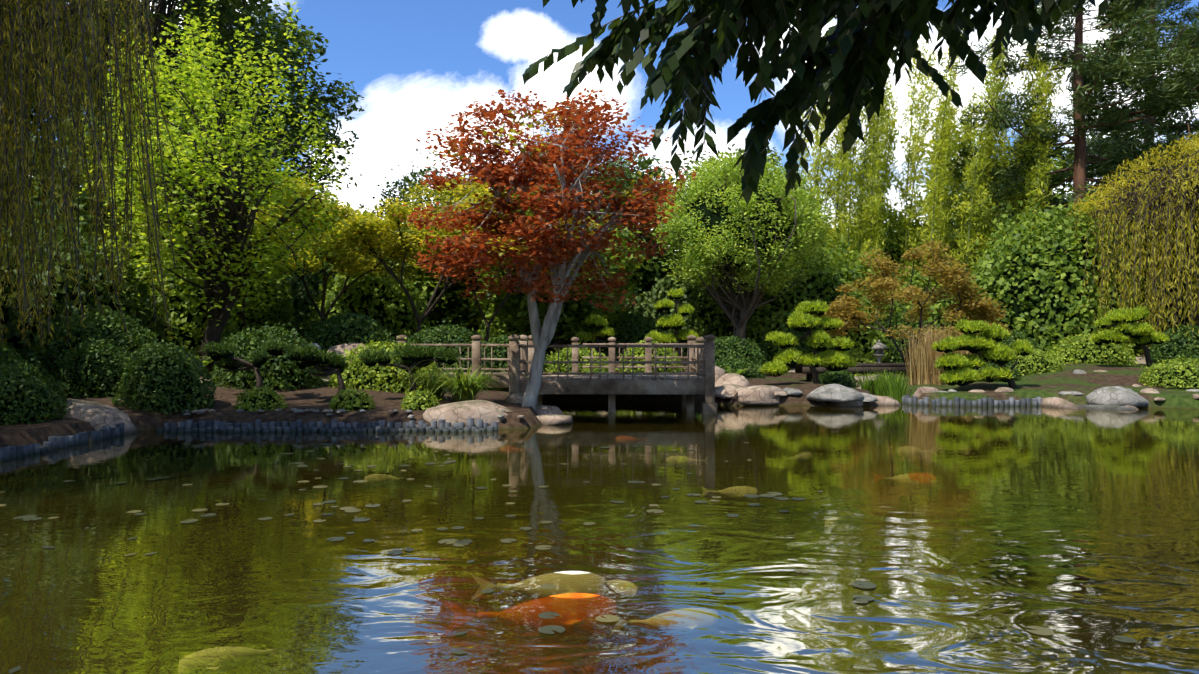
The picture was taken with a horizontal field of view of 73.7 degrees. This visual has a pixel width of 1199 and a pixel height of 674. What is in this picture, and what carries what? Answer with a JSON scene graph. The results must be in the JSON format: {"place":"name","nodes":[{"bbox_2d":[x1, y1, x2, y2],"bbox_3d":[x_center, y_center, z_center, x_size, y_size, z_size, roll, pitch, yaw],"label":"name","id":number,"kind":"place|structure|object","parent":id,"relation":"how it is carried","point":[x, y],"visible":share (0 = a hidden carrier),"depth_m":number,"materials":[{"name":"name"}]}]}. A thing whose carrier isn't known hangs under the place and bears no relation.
{"place":"outdoors","nodes":[
{"label":"outdoors","id":0,"kind":"place"},
{"bbox_2d":[0,391,1198,673],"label":"pond water","id":1,"kind":"structure","parent":0,"point":[970,539],"depth_m":6.13,"materials":[{"name":"green liquid"}]},
{"bbox_2d":[0,395,1041,460],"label":"pond edging posts","id":2,"kind":"object","parent":1,"relation":"in","point":[52,443],"visible":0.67,"depth_m":13.64,"materials":[{"name":"grey wood"}]},
{"bbox_2d":[0,435,1136,673],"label":"lily pads","id":3,"kind":"object","parent":1,"relation":"on","point":[550,629],"visible":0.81,"depth_m":6.71,"materials":[{"name":"green plant"}]},
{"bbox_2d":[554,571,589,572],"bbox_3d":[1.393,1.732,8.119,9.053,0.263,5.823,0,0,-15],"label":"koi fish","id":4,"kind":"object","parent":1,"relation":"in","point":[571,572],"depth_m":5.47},
{"bbox_2d":[552,593,600,596],"bbox_3d":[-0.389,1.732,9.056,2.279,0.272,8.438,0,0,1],"label":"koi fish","id":5,"kind":"object","parent":1,"relation":"in","point":[574,595],"depth_m":4.97},
{"bbox_2d":[0,346,1198,447],"bbox_3d":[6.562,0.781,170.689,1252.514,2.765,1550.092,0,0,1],"label":"ground","id":6,"kind":"structure","parent":0,"point":[1031,386],"depth_m":17.78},
{"bbox_2d":[0,0,182,352],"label":"willow leaves","id":7,"kind":"object","parent":6,"relation":"on","point":[12,146],"visible":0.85,"depth_m":9.91,"materials":[{"name":"green plant"}]},
{"bbox_2d":[392,361,524,401],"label":"strap leaf plants","id":8,"kind":"object","parent":6,"relation":"on","point":[462,386],"visible":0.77,"depth_m":15.55,"materials":[{"name":"green plant"}]},
{"bbox_2d":[183,349,913,399],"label":"grass clumps","id":9,"kind":"object","parent":6,"relation":"on","point":[888,386],"visible":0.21,"depth_m":21.24,"materials":[{"name":"green plant"}]},
{"bbox_2d":[396,335,716,413],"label":"viewing deck","id":10,"kind":"structure","parent":6,"relation":"on","point":[697,377],"depth_m":16.92,"materials":[{"name":"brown wood"}]},
{"bbox_2d":[0,123,1186,362],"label":"shrubs","id":11,"kind":"object","parent":6,"relation":"on","point":[1050,229],"visible":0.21,"depth_m":29.09,"materials":[{"name":"green plant"}]},
{"bbox_2d":[107,107,682,295],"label":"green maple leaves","id":12,"kind":"object","parent":11,"relation":"on","point":[353,230],"visible":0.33,"depth_m":24.39,"materials":[{"name":"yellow plant"}]},
{"bbox_2d":[0,0,1197,361],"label":"background trees","id":13,"kind":"object","parent":6,"relation":"on","point":[262,10],"visible":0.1,"depth_m":33.22,"materials":[{"name":"green plant"}]},
{"bbox_2d":[0,0,1198,410],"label":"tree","id":14,"kind":"object","parent":6,"relation":"on","point":[240,228],"depth_m":20.56,"materials":[{"name":"plant"}]},
{"bbox_2d":[72,0,351,325],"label":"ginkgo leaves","id":15,"kind":"object","parent":14,"relation":"attached to","point":[194,65],"visible":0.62,"depth_m":19.89,"materials":[{"name":"green plant"}]},
{"bbox_2d":[393,88,696,311],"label":"red maple leaves","id":16,"kind":"object","parent":14,"relation":"attached to","point":[503,172],"visible":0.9,"depth_m":14.70,"materials":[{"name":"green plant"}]},
{"bbox_2d":[518,0,1198,230],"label":"pine needles","id":17,"kind":"object","parent":14,"relation":"attached to","point":[1173,92],"visible":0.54,"depth_m":34.28,"materials":[{"name":"green plant"}]},
{"bbox_2d":[0,304,1198,425],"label":"shrub leaves","id":18,"kind":"object","parent":6,"relation":"on","point":[17,365],"visible":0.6,"depth_m":17.11,"materials":[{"name":"green plant"}]},
{"bbox_2d":[0,181,1198,422],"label":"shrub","id":19,"kind":"object","parent":6,"relation":"on","point":[716,217],"visible":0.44,"depth_m":23.55,"materials":[{"name":"green plant"}]},
{"bbox_2d":[0,0,1198,383],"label":"tree","id":20,"kind":"object","parent":6,"relation":"on","point":[142,114],"visible":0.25,"depth_m":10.23,"materials":[{"name":"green plant"}]},
{"bbox_2d":[56,343,1198,433],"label":"boulders","id":21,"kind":"object","parent":6,"relation":"on","point":[97,415],"visible":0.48,"depth_m":14.89,"materials":[{"name":"beige stone"}]},
{"bbox_2d":[183,343,1198,427],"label":"rocks","id":22,"kind":"object","parent":6,"relation":"on","point":[1114,398],"visible":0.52,"depth_m":18.30,"materials":[{"name":"grey stone"}]},
{"bbox_2d":[234,332,1198,411],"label":"shrubs","id":23,"kind":"object","parent":6,"relation":"on","point":[1053,357],"visible":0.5,"depth_m":20.05,"materials":[{"name":"green plant"}]},
{"bbox_2d":[631,0,877,344],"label":"tree trunk","id":24,"kind":"object","parent":6,"relation":"on","point":[737,308],"visible":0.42,"depth_m":29.25,"materials":[{"name":"plant"}]},
{"bbox_2d":[650,150,833,299],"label":"round tree leaves","id":25,"kind":"object","parent":24,"relation":"attached to","point":[806,208],"visible":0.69,"depth_m":28.37,"materials":[{"name":"green plant"}]},
{"bbox_2d":[522,0,1156,204],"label":"overhang branch leaves","id":26,"kind":"object","parent":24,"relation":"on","point":[720,48],"visible":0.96,"depth_m":4.74,"materials":[{"name":"green plant"}]},
{"bbox_2d":[795,363,908,380],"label":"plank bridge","id":27,"kind":"structure","parent":6,"relation":"on","point":[882,367],"depth_m":23.27,"materials":[{"name":"wood"}]},
{"bbox_2d":[575,287,1168,383],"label":"niwaki needles","id":28,"kind":"object","parent":6,"relation":"on","point":[798,317],"visible":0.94,"depth_m":20.31,"materials":[{"name":"green plant"}]},
{"bbox_2d":[870,340,889,362],"bbox_3d":[9.597,0.716,27.434,0.560,1.220,0.560,0,0,1],"label":"stone lantern","id":29,"kind":"object","parent":6,"relation":"on","point":[878,347],"visible":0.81,"depth_m":27.32,"materials":[{"name":"grey stone"}]},
{"bbox_2d":[814,239,1012,372],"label":"orange maple leaves","id":30,"kind":"object","parent":6,"relation":"on","point":[981,313],"visible":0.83,"depth_m":25.64,"materials":[{"name":"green plant"}]},
{"bbox_2d":[794,9,1065,290],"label":"bamboo leaves","id":31,"kind":"object","parent":6,"relation":"on","point":[877,126],"visible":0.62,"depth_m":35.20,"materials":[{"name":"green plant"}]},
{"bbox_2d":[901,322,977,384],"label":"dry reeds","id":32,"kind":"object","parent":6,"relation":"on","point":[928,372],"visible":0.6,"depth_m":21.95,"materials":[{"name":"beige plant"}]},
{"bbox_2d":[1064,131,1198,346],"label":"willow leaves","id":33,"kind":"object","parent":6,"relation":"on","point":[1167,283],"visible":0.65,"depth_m":26.42,"materials":[{"name":"green plant"}]},
{"bbox_2d":[50,357,1154,388],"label":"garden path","id":34,"kind":"structure","parent":0,"point":[1138,359],"depth_m":25.58,"materials":[{"name":"grey stone"}]},
{"bbox_2d":[29,0,1198,251],"label":"sky","id":35,"kind":"structure","parent":0,"point":[415,64],"materials":[{"name":"blue"}]}
]}

